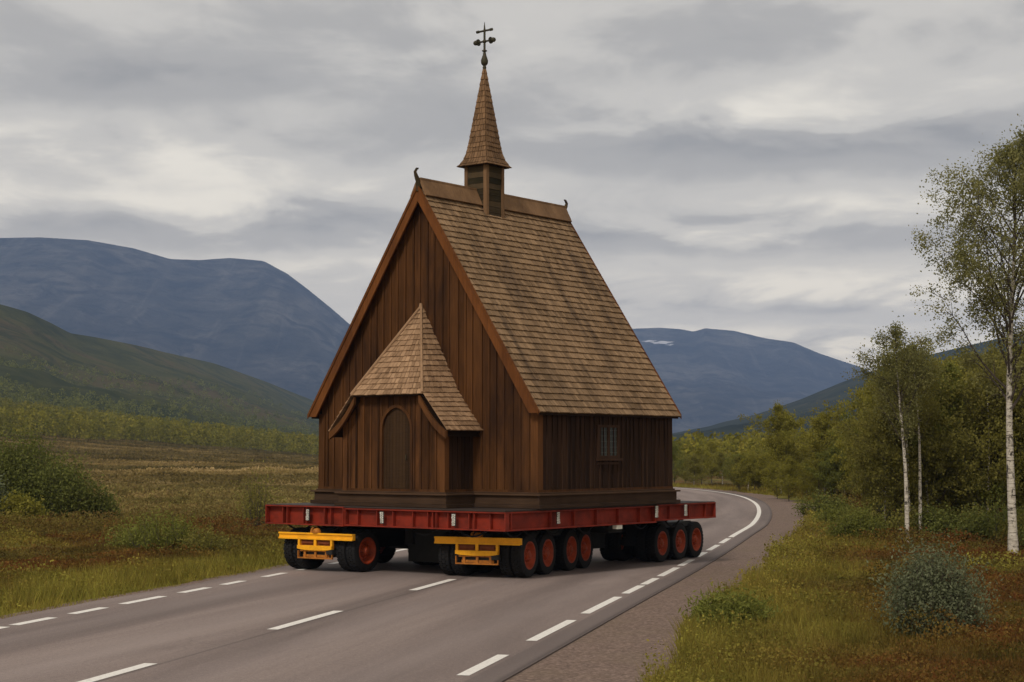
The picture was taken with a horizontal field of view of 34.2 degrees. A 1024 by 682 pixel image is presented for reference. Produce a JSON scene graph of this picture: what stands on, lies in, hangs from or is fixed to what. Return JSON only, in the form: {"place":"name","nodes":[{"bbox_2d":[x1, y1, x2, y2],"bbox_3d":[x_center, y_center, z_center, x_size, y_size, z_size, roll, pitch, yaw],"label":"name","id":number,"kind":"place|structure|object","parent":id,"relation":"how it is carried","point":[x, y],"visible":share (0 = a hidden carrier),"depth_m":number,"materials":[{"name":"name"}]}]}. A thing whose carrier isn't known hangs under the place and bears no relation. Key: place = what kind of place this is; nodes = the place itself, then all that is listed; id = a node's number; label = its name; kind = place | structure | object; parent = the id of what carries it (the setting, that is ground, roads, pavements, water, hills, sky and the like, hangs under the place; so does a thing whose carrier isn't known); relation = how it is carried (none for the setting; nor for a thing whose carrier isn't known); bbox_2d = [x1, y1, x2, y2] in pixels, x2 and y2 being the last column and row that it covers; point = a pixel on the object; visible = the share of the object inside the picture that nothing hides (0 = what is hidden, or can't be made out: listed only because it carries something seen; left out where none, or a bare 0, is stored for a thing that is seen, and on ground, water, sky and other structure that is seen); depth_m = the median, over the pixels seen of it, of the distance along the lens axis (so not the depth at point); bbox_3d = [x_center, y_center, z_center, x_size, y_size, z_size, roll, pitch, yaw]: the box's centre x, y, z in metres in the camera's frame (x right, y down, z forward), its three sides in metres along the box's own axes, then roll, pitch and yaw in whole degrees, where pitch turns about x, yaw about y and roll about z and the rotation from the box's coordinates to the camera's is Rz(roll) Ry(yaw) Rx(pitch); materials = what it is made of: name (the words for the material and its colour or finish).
{"place":"outdoors","nodes":[
{"label":"outdoors","id":0,"kind":"place"},
{"bbox_2d":[0,304,318,436],"bbox_3d":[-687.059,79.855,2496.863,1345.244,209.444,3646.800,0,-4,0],"label":"hill","id":1,"kind":"structure","parent":0,"point":[27,333],"depth_m":1465.27,"materials":[{"name":"green plant"}]},
{"bbox_2d":[0,345,318,438],"bbox_3d":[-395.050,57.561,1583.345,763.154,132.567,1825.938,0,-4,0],"label":"hillside scrub","id":2,"kind":"object","parent":1,"relation":"on","point":[39,392],"visible":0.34,"depth_m":1067.29,"materials":[{"name":"green plant"}]},
{"bbox_2d":[0,237,349,400],"bbox_3d":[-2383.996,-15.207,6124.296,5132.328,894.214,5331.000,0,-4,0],"label":"mountain","id":3,"kind":"structure","parent":0,"point":[264,321],"depth_m":5512.23,"materials":[{"name":"blue stone"}]},
{"bbox_2d":[0,487,771,681],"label":"road","id":4,"kind":"structure","parent":0,"point":[386,624],"depth_m":27.59,"materials":[{"name":"grey asphalt"}]},
{"bbox_2d":[0,549,405,628],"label":"edge line","id":5,"kind":"object","parent":4,"relation":"on","point":[47,618],"visible":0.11,"depth_m":31.65,"materials":[{"name":"paint"}]},
{"bbox_2d":[78,579,455,681],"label":"line","id":6,"kind":"object","parent":4,"relation":"on","point":[114,673],"visible":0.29,"depth_m":26.60,"materials":[{"name":"paint"}]},
{"bbox_2d":[265,501,715,577],"bbox_3d":[-0.155,4.884,42.558,8.182,1.560,10.667,-3,-5,38],"label":"flatbed trailer","id":7,"kind":"object","parent":4,"relation":"on","point":[518,542],"visible":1,"depth_m":39.36,"materials":[{"name":"red paint"}]},
{"bbox_2d":[457,538,730,674],"bbox_3d":[1.350,4.782,29.481,0.307,0.001,51.829,-1,-4,13],"label":"edge line","id":8,"kind":"object","parent":4,"relation":"on","point":[481,665],"visible":0.98,"depth_m":27.71,"materials":[{"name":"paint"}]},
{"bbox_2d":[683,488,760,536],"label":"edge line","id":9,"kind":"object","parent":4,"relation":"on","point":[755,520],"visible":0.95,"depth_m":72.37,"materials":[{"name":"paint"}]},
{"bbox_2d":[307,22,681,508],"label":"wooden church","id":10,"kind":"structure","parent":0,"point":[491,353],"depth_m":39.25,"materials":[{"name":"brown wood"}]},
{"bbox_2d":[379,404,412,488],"bbox_3d":[-2.647,2.431,38.500,1.010,1.950,0.112,-3,-5,38],"label":"door","id":11,"kind":"structure","parent":10,"relation":"in","point":[396,437],"depth_m":38.53,"materials":[{"name":"brown wood"}]},
{"bbox_2d":[596,425,621,464],"bbox_3d":[2.274,2.447,39.324,0.125,0.930,0.980,-3,-5,38],"label":"window","id":12,"kind":"structure","parent":10,"relation":"in","point":[608,429],"depth_m":39.31,"materials":[{"name":"brown wood"}]},
{"bbox_2d":[0,425,1023,681],"bbox_3d":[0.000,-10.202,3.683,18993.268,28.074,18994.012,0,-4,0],"label":"ground","id":13,"kind":"structure","parent":0,"point":[682,481],"depth_m":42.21,"materials":[{"name":"green plant"}]},
{"bbox_2d":[0,473,13,511],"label":"willow shrub","id":14,"kind":"object","parent":13,"relation":"on","point":[3,495],"visible":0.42,"depth_m":67.29,"materials":[{"name":"green plant"}]},
{"bbox_2d":[0,487,49,519],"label":"willow shrub","id":15,"kind":"object","parent":13,"relation":"on","point":[19,505],"visible":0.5,"depth_m":66.77,"materials":[{"name":"green plant"}]},
{"bbox_2d":[0,423,76,505],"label":"willow shrub","id":16,"kind":"object","parent":13,"relation":"on","point":[18,475],"visible":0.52,"depth_m":70.98,"materials":[{"name":"green plant"}]},
{"bbox_2d":[22,445,107,519],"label":"willow shrub","id":17,"kind":"object","parent":13,"relation":"on","point":[63,495],"visible":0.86,"depth_m":70.11,"materials":[{"name":"green plant"}]},
{"bbox_2d":[85,479,129,518],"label":"willow shrub","id":18,"kind":"object","parent":13,"relation":"on","point":[110,504],"visible":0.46,"depth_m":70.94,"materials":[{"name":"green plant"}]},
{"bbox_2d":[95,516,156,547],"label":"willow shrub","id":19,"kind":"object","parent":13,"relation":"on","point":[117,537],"visible":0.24,"depth_m":48.35,"materials":[{"name":"green plant"}]},
{"bbox_2d":[0,430,318,501],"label":"sedge","id":20,"kind":"object","parent":13,"relation":"on","point":[113,460],"visible":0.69,"depth_m":279.19,"materials":[{"name":"brown plant"}]},
{"bbox_2d":[0,397,318,454],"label":"birch wood","id":21,"kind":"object","parent":13,"relation":"on","point":[79,422],"visible":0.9,"depth_m":536.99,"materials":[{"name":"green plant"}]},
{"bbox_2d":[110,502,210,550],"bbox_3d":[-9.926,5.281,47.403,2.608,1.477,2.352,-3,-5,39],"label":"willow shrub","id":22,"kind":"object","parent":13,"relation":"on","point":[142,538],"visible":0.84,"depth_m":47.05,"materials":[{"name":"green plant"}]},
{"bbox_2d":[0,557,333,618],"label":"gravel verge","id":23,"kind":"structure","parent":13,"relation":"on","point":[119,595],"depth_m":34.03,"materials":[{"name":"grey gravel"}]},
{"bbox_2d":[172,518,239,553],"bbox_3d":[-8.580,5.458,46.533,1.710,1.034,1.738,3,-5,-40],"label":"willow shrub","id":24,"kind":"object","parent":13,"relation":"on","point":[205,541],"visible":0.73,"depth_m":46.48,"materials":[{"name":"green plant"}]},
{"bbox_2d":[229,457,287,526],"bbox_3d":[-9.468,5.699,62.317,2.366,2.792,2.198,-1,-4,18],"label":"willow shrub","id":25,"kind":"object","parent":13,"relation":"on","point":[254,512],"visible":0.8,"depth_m":62.15,"materials":[{"name":"green plant"}]},
{"bbox_2d":[0,482,1023,681],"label":"heather","id":26,"kind":"object","parent":13,"relation":"on","point":[204,509],"visible":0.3,"depth_m":40.33,"materials":[{"name":"green plant"}]},
{"bbox_2d":[504,487,816,681],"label":"gravel shoulder","id":27,"kind":"object","parent":13,"relation":"on","point":[612,650],"visible":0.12,"depth_m":26.71},
{"bbox_2d":[672,439,693,482],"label":"birch tree","id":28,"kind":"object","parent":13,"relation":"on","point":[675,459],"visible":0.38,"depth_m":147.58,"materials":[{"name":"green plant"}]},
{"bbox_2d":[676,454,691,480],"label":"birch tree","id":29,"kind":"object","parent":13,"relation":"on","point":[683,468],"visible":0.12,"depth_m":157.82,"materials":[{"name":"green plant"}]},
{"bbox_2d":[676,453,711,484],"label":"birch tree","id":30,"kind":"object","parent":13,"relation":"on","point":[692,467],"visible":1,"depth_m":142.17,"materials":[{"name":"green plant"}]},
{"bbox_2d":[681,446,720,483],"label":"birch tree","id":31,"kind":"object","parent":13,"relation":"on","point":[699,450],"visible":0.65,"depth_m":146.30,"materials":[{"name":"green plant"}]},
{"bbox_2d":[696,439,734,482],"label":"birch tree","id":32,"kind":"object","parent":13,"relation":"on","point":[712,448],"visible":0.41,"depth_m":157.08,"materials":[{"name":"green plant"}]},
{"bbox_2d":[708,452,729,483],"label":"birch tree","id":33,"kind":"object","parent":13,"relation":"on","point":[720,458],"visible":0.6,"depth_m":148.53,"materials":[{"name":"green plant"}]},
{"bbox_2d":[718,455,734,484],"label":"birch tree","id":34,"kind":"object","parent":13,"relation":"on","point":[726,471],"visible":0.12,"depth_m":145.44,"materials":[{"name":"green plant"}]},
{"bbox_2d":[678,580,784,628],"bbox_3d":[3.539,4.293,26.965,1.670,0.878,1.594,0,-4,0],"label":"willow shrub","id":35,"kind":"object","parent":13,"relation":"on","point":[705,605],"visible":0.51,"depth_m":26.77,"materials":[{"name":"green plant"}]},
{"bbox_2d":[721,454,745,489],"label":"birch tree","id":36,"kind":"object","parent":13,"relation":"on","point":[738,455],"visible":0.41,"depth_m":122.92,"materials":[{"name":"green plant"}]},
{"bbox_2d":[722,455,747,488],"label":"birch tree","id":37,"kind":"object","parent":13,"relation":"on","point":[736,459],"visible":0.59,"depth_m":122.46,"materials":[{"name":"green plant"}]},
{"bbox_2d":[728,450,748,483],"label":"birch tree","id":38,"kind":"object","parent":13,"relation":"on","point":[744,454],"visible":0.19,"depth_m":144.80,"materials":[{"name":"green plant"}]},
{"bbox_2d":[731,456,762,488],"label":"birch tree","id":39,"kind":"object","parent":13,"relation":"on","point":[747,466],"visible":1,"depth_m":120.27,"materials":[{"name":"green plant"}]},
{"bbox_2d":[738,450,763,489],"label":"birch tree","id":40,"kind":"object","parent":13,"relation":"on","point":[752,460],"visible":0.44,"depth_m":121.64,"materials":[{"name":"green plant"}]},
{"bbox_2d":[752,452,763,487],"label":"birch tree","id":41,"kind":"object","parent":13,"relation":"on","point":[755,474],"visible":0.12,"depth_m":122.98,"materials":[{"name":"green plant"}]},
{"bbox_2d":[672,427,852,468],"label":"birch wood","id":42,"kind":"object","parent":13,"relation":"on","point":[738,444],"visible":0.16,"depth_m":257.25,"materials":[{"name":"green plant"}]},
{"bbox_2d":[752,450,773,488],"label":"birch tree","id":43,"kind":"object","parent":13,"relation":"on","point":[762,469],"visible":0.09,"depth_m":121.27,"materials":[{"name":"green plant"}]},
{"bbox_2d":[753,439,778,455],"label":"birch tree","id":44,"kind":"object","parent":13,"relation":"on","point":[760,447],"visible":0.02,"depth_m":143.07,"materials":[{"name":"green plant"}]},
{"bbox_2d":[751,448,786,486],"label":"birch tree","id":45,"kind":"object","parent":13,"relation":"on","point":[761,471],"visible":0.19,"depth_m":119.25,"materials":[{"name":"green plant"}]},
{"bbox_2d":[737,400,811,485],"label":"birch tree","id":46,"kind":"object","parent":13,"relation":"on","point":[782,422],"visible":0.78,"depth_m":111.59,"materials":[{"name":"green plant"}]},
{"bbox_2d":[760,460,790,498],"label":"birch tree","id":47,"kind":"object","parent":13,"relation":"on","point":[772,468],"visible":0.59,"depth_m":102.33,"materials":[{"name":"green plant"}]},
{"bbox_2d":[772,454,805,500],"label":"birch tree","id":48,"kind":"object","parent":13,"relation":"on","point":[790,465],"visible":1,"depth_m":97.23,"materials":[{"name":"green plant"}]},
{"bbox_2d":[783,450,803,482],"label":"birch tree","id":49,"kind":"object","parent":13,"relation":"on","point":[801,457],"visible":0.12,"depth_m":119.91,"materials":[{"name":"green plant"}]},
{"bbox_2d":[792,459,819,494],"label":"birch tree","id":50,"kind":"object","parent":13,"relation":"on","point":[805,477],"visible":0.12,"depth_m":103.55,"materials":[{"name":"green plant"}]},
{"bbox_2d":[781,410,852,492],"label":"birch tree","id":51,"kind":"object","parent":13,"relation":"on","point":[816,442],"visible":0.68,"depth_m":100.58,"materials":[{"name":"green plant"}]},
{"bbox_2d":[798,453,839,494],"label":"birch tree","id":52,"kind":"object","parent":13,"relation":"on","point":[811,485],"visible":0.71,"depth_m":98.63,"materials":[{"name":"green plant"}]},
{"bbox_2d":[791,482,855,515],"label":"willow shrub","id":53,"kind":"object","parent":13,"relation":"on","point":[826,499],"visible":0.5,"depth_m":73.82,"materials":[{"name":"green plant"}]},
{"bbox_2d":[800,444,849,495],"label":"birch tree","id":54,"kind":"object","parent":13,"relation":"on","point":[824,474],"visible":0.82,"depth_m":97.60,"materials":[{"name":"green plant"}]},
{"bbox_2d":[809,499,868,522],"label":"willow shrub","id":55,"kind":"object","parent":13,"relation":"on","point":[825,514],"visible":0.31,"depth_m":64.79,"materials":[{"name":"green plant"}]},
{"bbox_2d":[819,427,864,495],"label":"birch tree","id":56,"kind":"object","parent":13,"relation":"on","point":[831,443],"visible":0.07,"depth_m":96.81,"materials":[{"name":"green plant"}]},
{"bbox_2d":[827,454,856,494],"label":"birch tree","id":57,"kind":"object","parent":13,"relation":"on","point":[841,476],"visible":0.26,"depth_m":97.56,"materials":[{"name":"green plant"}]},
{"bbox_2d":[824,392,870,482],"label":"birch tree","id":58,"kind":"object","parent":13,"relation":"on","point":[841,412],"visible":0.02,"depth_m":100.59,"materials":[{"name":"green plant"}]},
{"bbox_2d":[829,374,884,505],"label":"birch tree","id":59,"kind":"object","parent":13,"relation":"on","point":[864,400],"visible":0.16,"depth_m":71.87,"materials":[{"name":"green plant"}]},
{"bbox_2d":[817,502,899,541],"bbox_3d":[11.338,5.953,54.745,2.626,1.342,2.262,-1,-4,21],"label":"willow shrub","id":60,"kind":"object","parent":13,"relation":"on","point":[850,523],"visible":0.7,"depth_m":54.45,"materials":[{"name":"green plant"}]},
{"bbox_2d":[827,504,891,532],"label":"willow shrub","id":61,"kind":"object","parent":13,"relation":"on","point":[872,513],"visible":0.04,"depth_m":56.95,"materials":[{"name":"green plant"}]},
{"bbox_2d":[837,364,885,497],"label":"birch tree","id":62,"kind":"object","parent":13,"relation":"on","point":[845,416],"visible":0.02,"depth_m":82.08,"materials":[{"name":"green plant"}]},
{"bbox_2d":[841,354,913,499],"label":"birch tree","id":63,"kind":"object","parent":13,"relation":"on","point":[867,426],"visible":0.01,"depth_m":71.15,"materials":[{"name":"green plant"}]},
{"bbox_2d":[835,397,924,520],"bbox_3d":[13.057,4.187,58.671,3.177,5.270,3.182,2,-4,-26],"label":"birch tree","id":64,"kind":"object","parent":13,"relation":"on","point":[861,489],"visible":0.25,"depth_m":58.63,"materials":[{"name":"green plant"}]},
{"bbox_2d":[850,497,912,521],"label":"willow shrub","id":65,"kind":"object","parent":13,"relation":"on","point":[875,508],"visible":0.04,"depth_m":60.95,"materials":[{"name":"green plant"}]},
{"bbox_2d":[809,380,961,529],"bbox_3d":[13.302,4.032,57.514,4.808,5.416,4.377,-3,-5,38],"label":"birch tree","id":66,"kind":"object","parent":13,"relation":"on","point":[912,476],"visible":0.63,"depth_m":56.91,"materials":[{"name":"green plant"}]},
{"bbox_2d":[840,311,948,541],"bbox_3d":[12.228,2.759,53.355,3.243,7.434,2.802,0,-4,0],"label":"birch tree","id":67,"kind":"object","parent":13,"relation":"on","point":[896,335],"visible":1,"depth_m":53.25,"materials":[{"name":"green plant"}]},
{"bbox_2d":[861,334,939,513],"bbox_3d":[13.045,3.156,56.103,2.927,6.985,2.070,-2,-4,28],"label":"birch tree","id":68,"kind":"object","parent":13,"relation":"on","point":[896,401],"visible":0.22,"depth_m":56.23,"materials":[{"name":"green plant"}]},
{"bbox_2d":[881,502,923,528],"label":"willow shrub","id":69,"kind":"object","parent":13,"relation":"on","point":[894,514],"visible":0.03,"depth_m":59.32,"materials":[{"name":"green plant"}]},
{"bbox_2d":[852,384,966,515],"bbox_3d":[14.786,4.144,60.942,4.078,5.768,4.353,-3,-5,37],"label":"birch tree","id":70,"kind":"object","parent":13,"relation":"on","point":[893,464],"visible":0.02,"depth_m":60.75,"materials":[{"name":"green plant"}]},
{"bbox_2d":[883,493,951,534],"bbox_3d":[13.592,5.799,55.510,2.650,1.728,2.471,0,-4,0],"label":"willow shrub","id":71,"kind":"object","parent":13,"relation":"on","point":[898,523],"visible":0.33,"depth_m":55.38,"materials":[{"name":"green plant"}]},
{"bbox_2d":[883,332,952,532],"bbox_3d":[13.649,3.085,54.842,2.566,6.906,2.860,2,-4,-22],"label":"birch tree","id":72,"kind":"object","parent":13,"relation":"on","point":[931,404],"visible":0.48,"depth_m":54.88,"materials":[{"name":"green plant"}]},
{"bbox_2d":[859,367,996,516],"bbox_3d":[14.419,3.801,56.996,4.527,5.880,4.149,2,-4,-29],"label":"birch tree","id":73,"kind":"object","parent":13,"relation":"on","point":[930,447],"visible":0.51,"depth_m":56.45,"materials":[{"name":"green plant"}]},
{"bbox_2d":[904,501,967,539],"bbox_3d":[13.924,5.800,54.706,2.678,1.617,2.310,0,-4,0],"label":"willow shrub","id":74,"kind":"object","parent":13,"relation":"on","point":[939,518],"visible":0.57,"depth_m":54.49,"materials":[{"name":"green plant"}]},
{"bbox_2d":[862,525,1010,639],"bbox_3d":[6.396,3.601,24.811,2.443,1.727,2.145,0,-4,0],"label":"willow shrub","id":75,"kind":"object","parent":13,"relation":"on","point":[923,584],"visible":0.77,"depth_m":24.52,"materials":[{"name":"green plant"}]},
{"bbox_2d":[872,359,1017,516],"bbox_3d":[15.074,3.730,58.266,5.098,6.232,5.087,-3,-5,34],"label":"birch tree","id":76,"kind":"object","parent":13,"relation":"on","point":[951,367],"visible":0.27,"depth_m":57.80,"materials":[{"name":"green plant"}]},
{"bbox_2d":[922,354,986,512],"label":"birch tree","id":77,"kind":"object","parent":13,"relation":"on","point":[956,376],"visible":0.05,"depth_m":61.56,"materials":[{"name":"green plant"}]},
{"bbox_2d":[942,342,973,498],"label":"birch tree","id":78,"kind":"object","parent":13,"relation":"on","point":[948,357],"visible":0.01,"depth_m":73.78,"materials":[{"name":"green plant"}]},
{"bbox_2d":[905,114,1023,553],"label":"birch tree","id":79,"kind":"object","parent":13,"relation":"on","point":[1011,165],"visible":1,"depth_m":45.55,"materials":[{"name":"green plant"}]},
{"bbox_2d":[926,345,1022,510],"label":"birch tree","id":80,"kind":"object","parent":13,"relation":"on","point":[965,371],"visible":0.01,"depth_m":65.63,"materials":[{"name":"green plant"}]},
{"bbox_2d":[952,499,996,523],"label":"willow shrub","id":81,"kind":"object","parent":13,"relation":"on","point":[977,504],"visible":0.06,"depth_m":55.75,"materials":[{"name":"green plant"}]},
{"bbox_2d":[928,355,1023,515],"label":"birch tree","id":82,"kind":"object","parent":13,"relation":"on","point":[994,475],"visible":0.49,"depth_m":56.96,"materials":[{"name":"green plant"}]},
{"bbox_2d":[930,351,1023,519],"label":"birch tree","id":83,"kind":"object","parent":13,"relation":"on","point":[972,401],"visible":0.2,"depth_m":57.66,"materials":[{"name":"green plant"}]},
{"bbox_2d":[948,493,1023,541],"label":"willow shrub","id":84,"kind":"object","parent":13,"relation":"on","point":[978,526],"visible":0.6,"depth_m":52.78,"materials":[{"name":"green plant"}]},
{"bbox_2d":[958,344,1023,509],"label":"birch tree","id":85,"kind":"object","parent":13,"relation":"on","point":[1004,458],"visible":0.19,"depth_m":57.47,"materials":[{"name":"green plant"}]},
{"bbox_2d":[959,357,1023,518],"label":"birch tree","id":86,"kind":"object","parent":13,"relation":"on","point":[974,386],"visible":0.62,"depth_m":57.28,"materials":[{"name":"green plant"}]},
{"bbox_2d":[978,339,1006,505],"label":"birch tree","id":87,"kind":"object","parent":13,"relation":"on","point":[994,352],"visible":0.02,"depth_m":75.39,"materials":[{"name":"green plant"}]},
{"bbox_2d":[975,499,1023,532],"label":"willow shrub","id":88,"kind":"object","parent":13,"relation":"on","point":[993,514],"visible":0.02,"depth_m":54.12,"materials":[{"name":"green plant"}]},
{"bbox_2d":[981,380,1023,508],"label":"birch tree","id":89,"kind":"object","parent":13,"relation":"on","point":[1021,485],"visible":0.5,"depth_m":56.87,"materials":[{"name":"green plant"}]},
{"bbox_2d":[987,506,1023,543],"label":"willow shrub","id":90,"kind":"object","parent":13,"relation":"on","point":[1003,525],"visible":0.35,"depth_m":51.26,"materials":[{"name":"green plant"}]},
{"bbox_2d":[1007,523,1023,549],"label":"willow shrub","id":91,"kind":"object","parent":13,"relation":"on","point":[1022,539],"visible":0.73,"depth_m":46.26,"materials":[{"name":"green plant"}]},
{"bbox_2d":[0,0,1023,370],"label":"sky","id":92,"kind":"structure","parent":0,"point":[758,168],"materials":[{"name":"grey"}]},
{"bbox_2d":[633,328,867,432],"bbox_3d":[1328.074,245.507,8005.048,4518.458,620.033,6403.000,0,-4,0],"label":"mountain","id":93,"kind":"structure","parent":0,"point":[709,377],"depth_m":7165.30,"materials":[{"name":"blue stone"}]},
{"bbox_2d":[651,341,669,343],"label":"snow patch","id":94,"kind":"object","parent":93,"relation":"on","point":[662,342],"visible":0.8,"depth_m":7519.71,"materials":[{"name":"white snow"}]},
{"bbox_2d":[672,336,1023,440],"bbox_3d":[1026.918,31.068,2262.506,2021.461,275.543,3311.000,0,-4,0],"label":"hill","id":95,"kind":"structure","parent":0,"point":[801,407],"depth_m":2161.58,"materials":[{"name":"green plant"}]}
]}

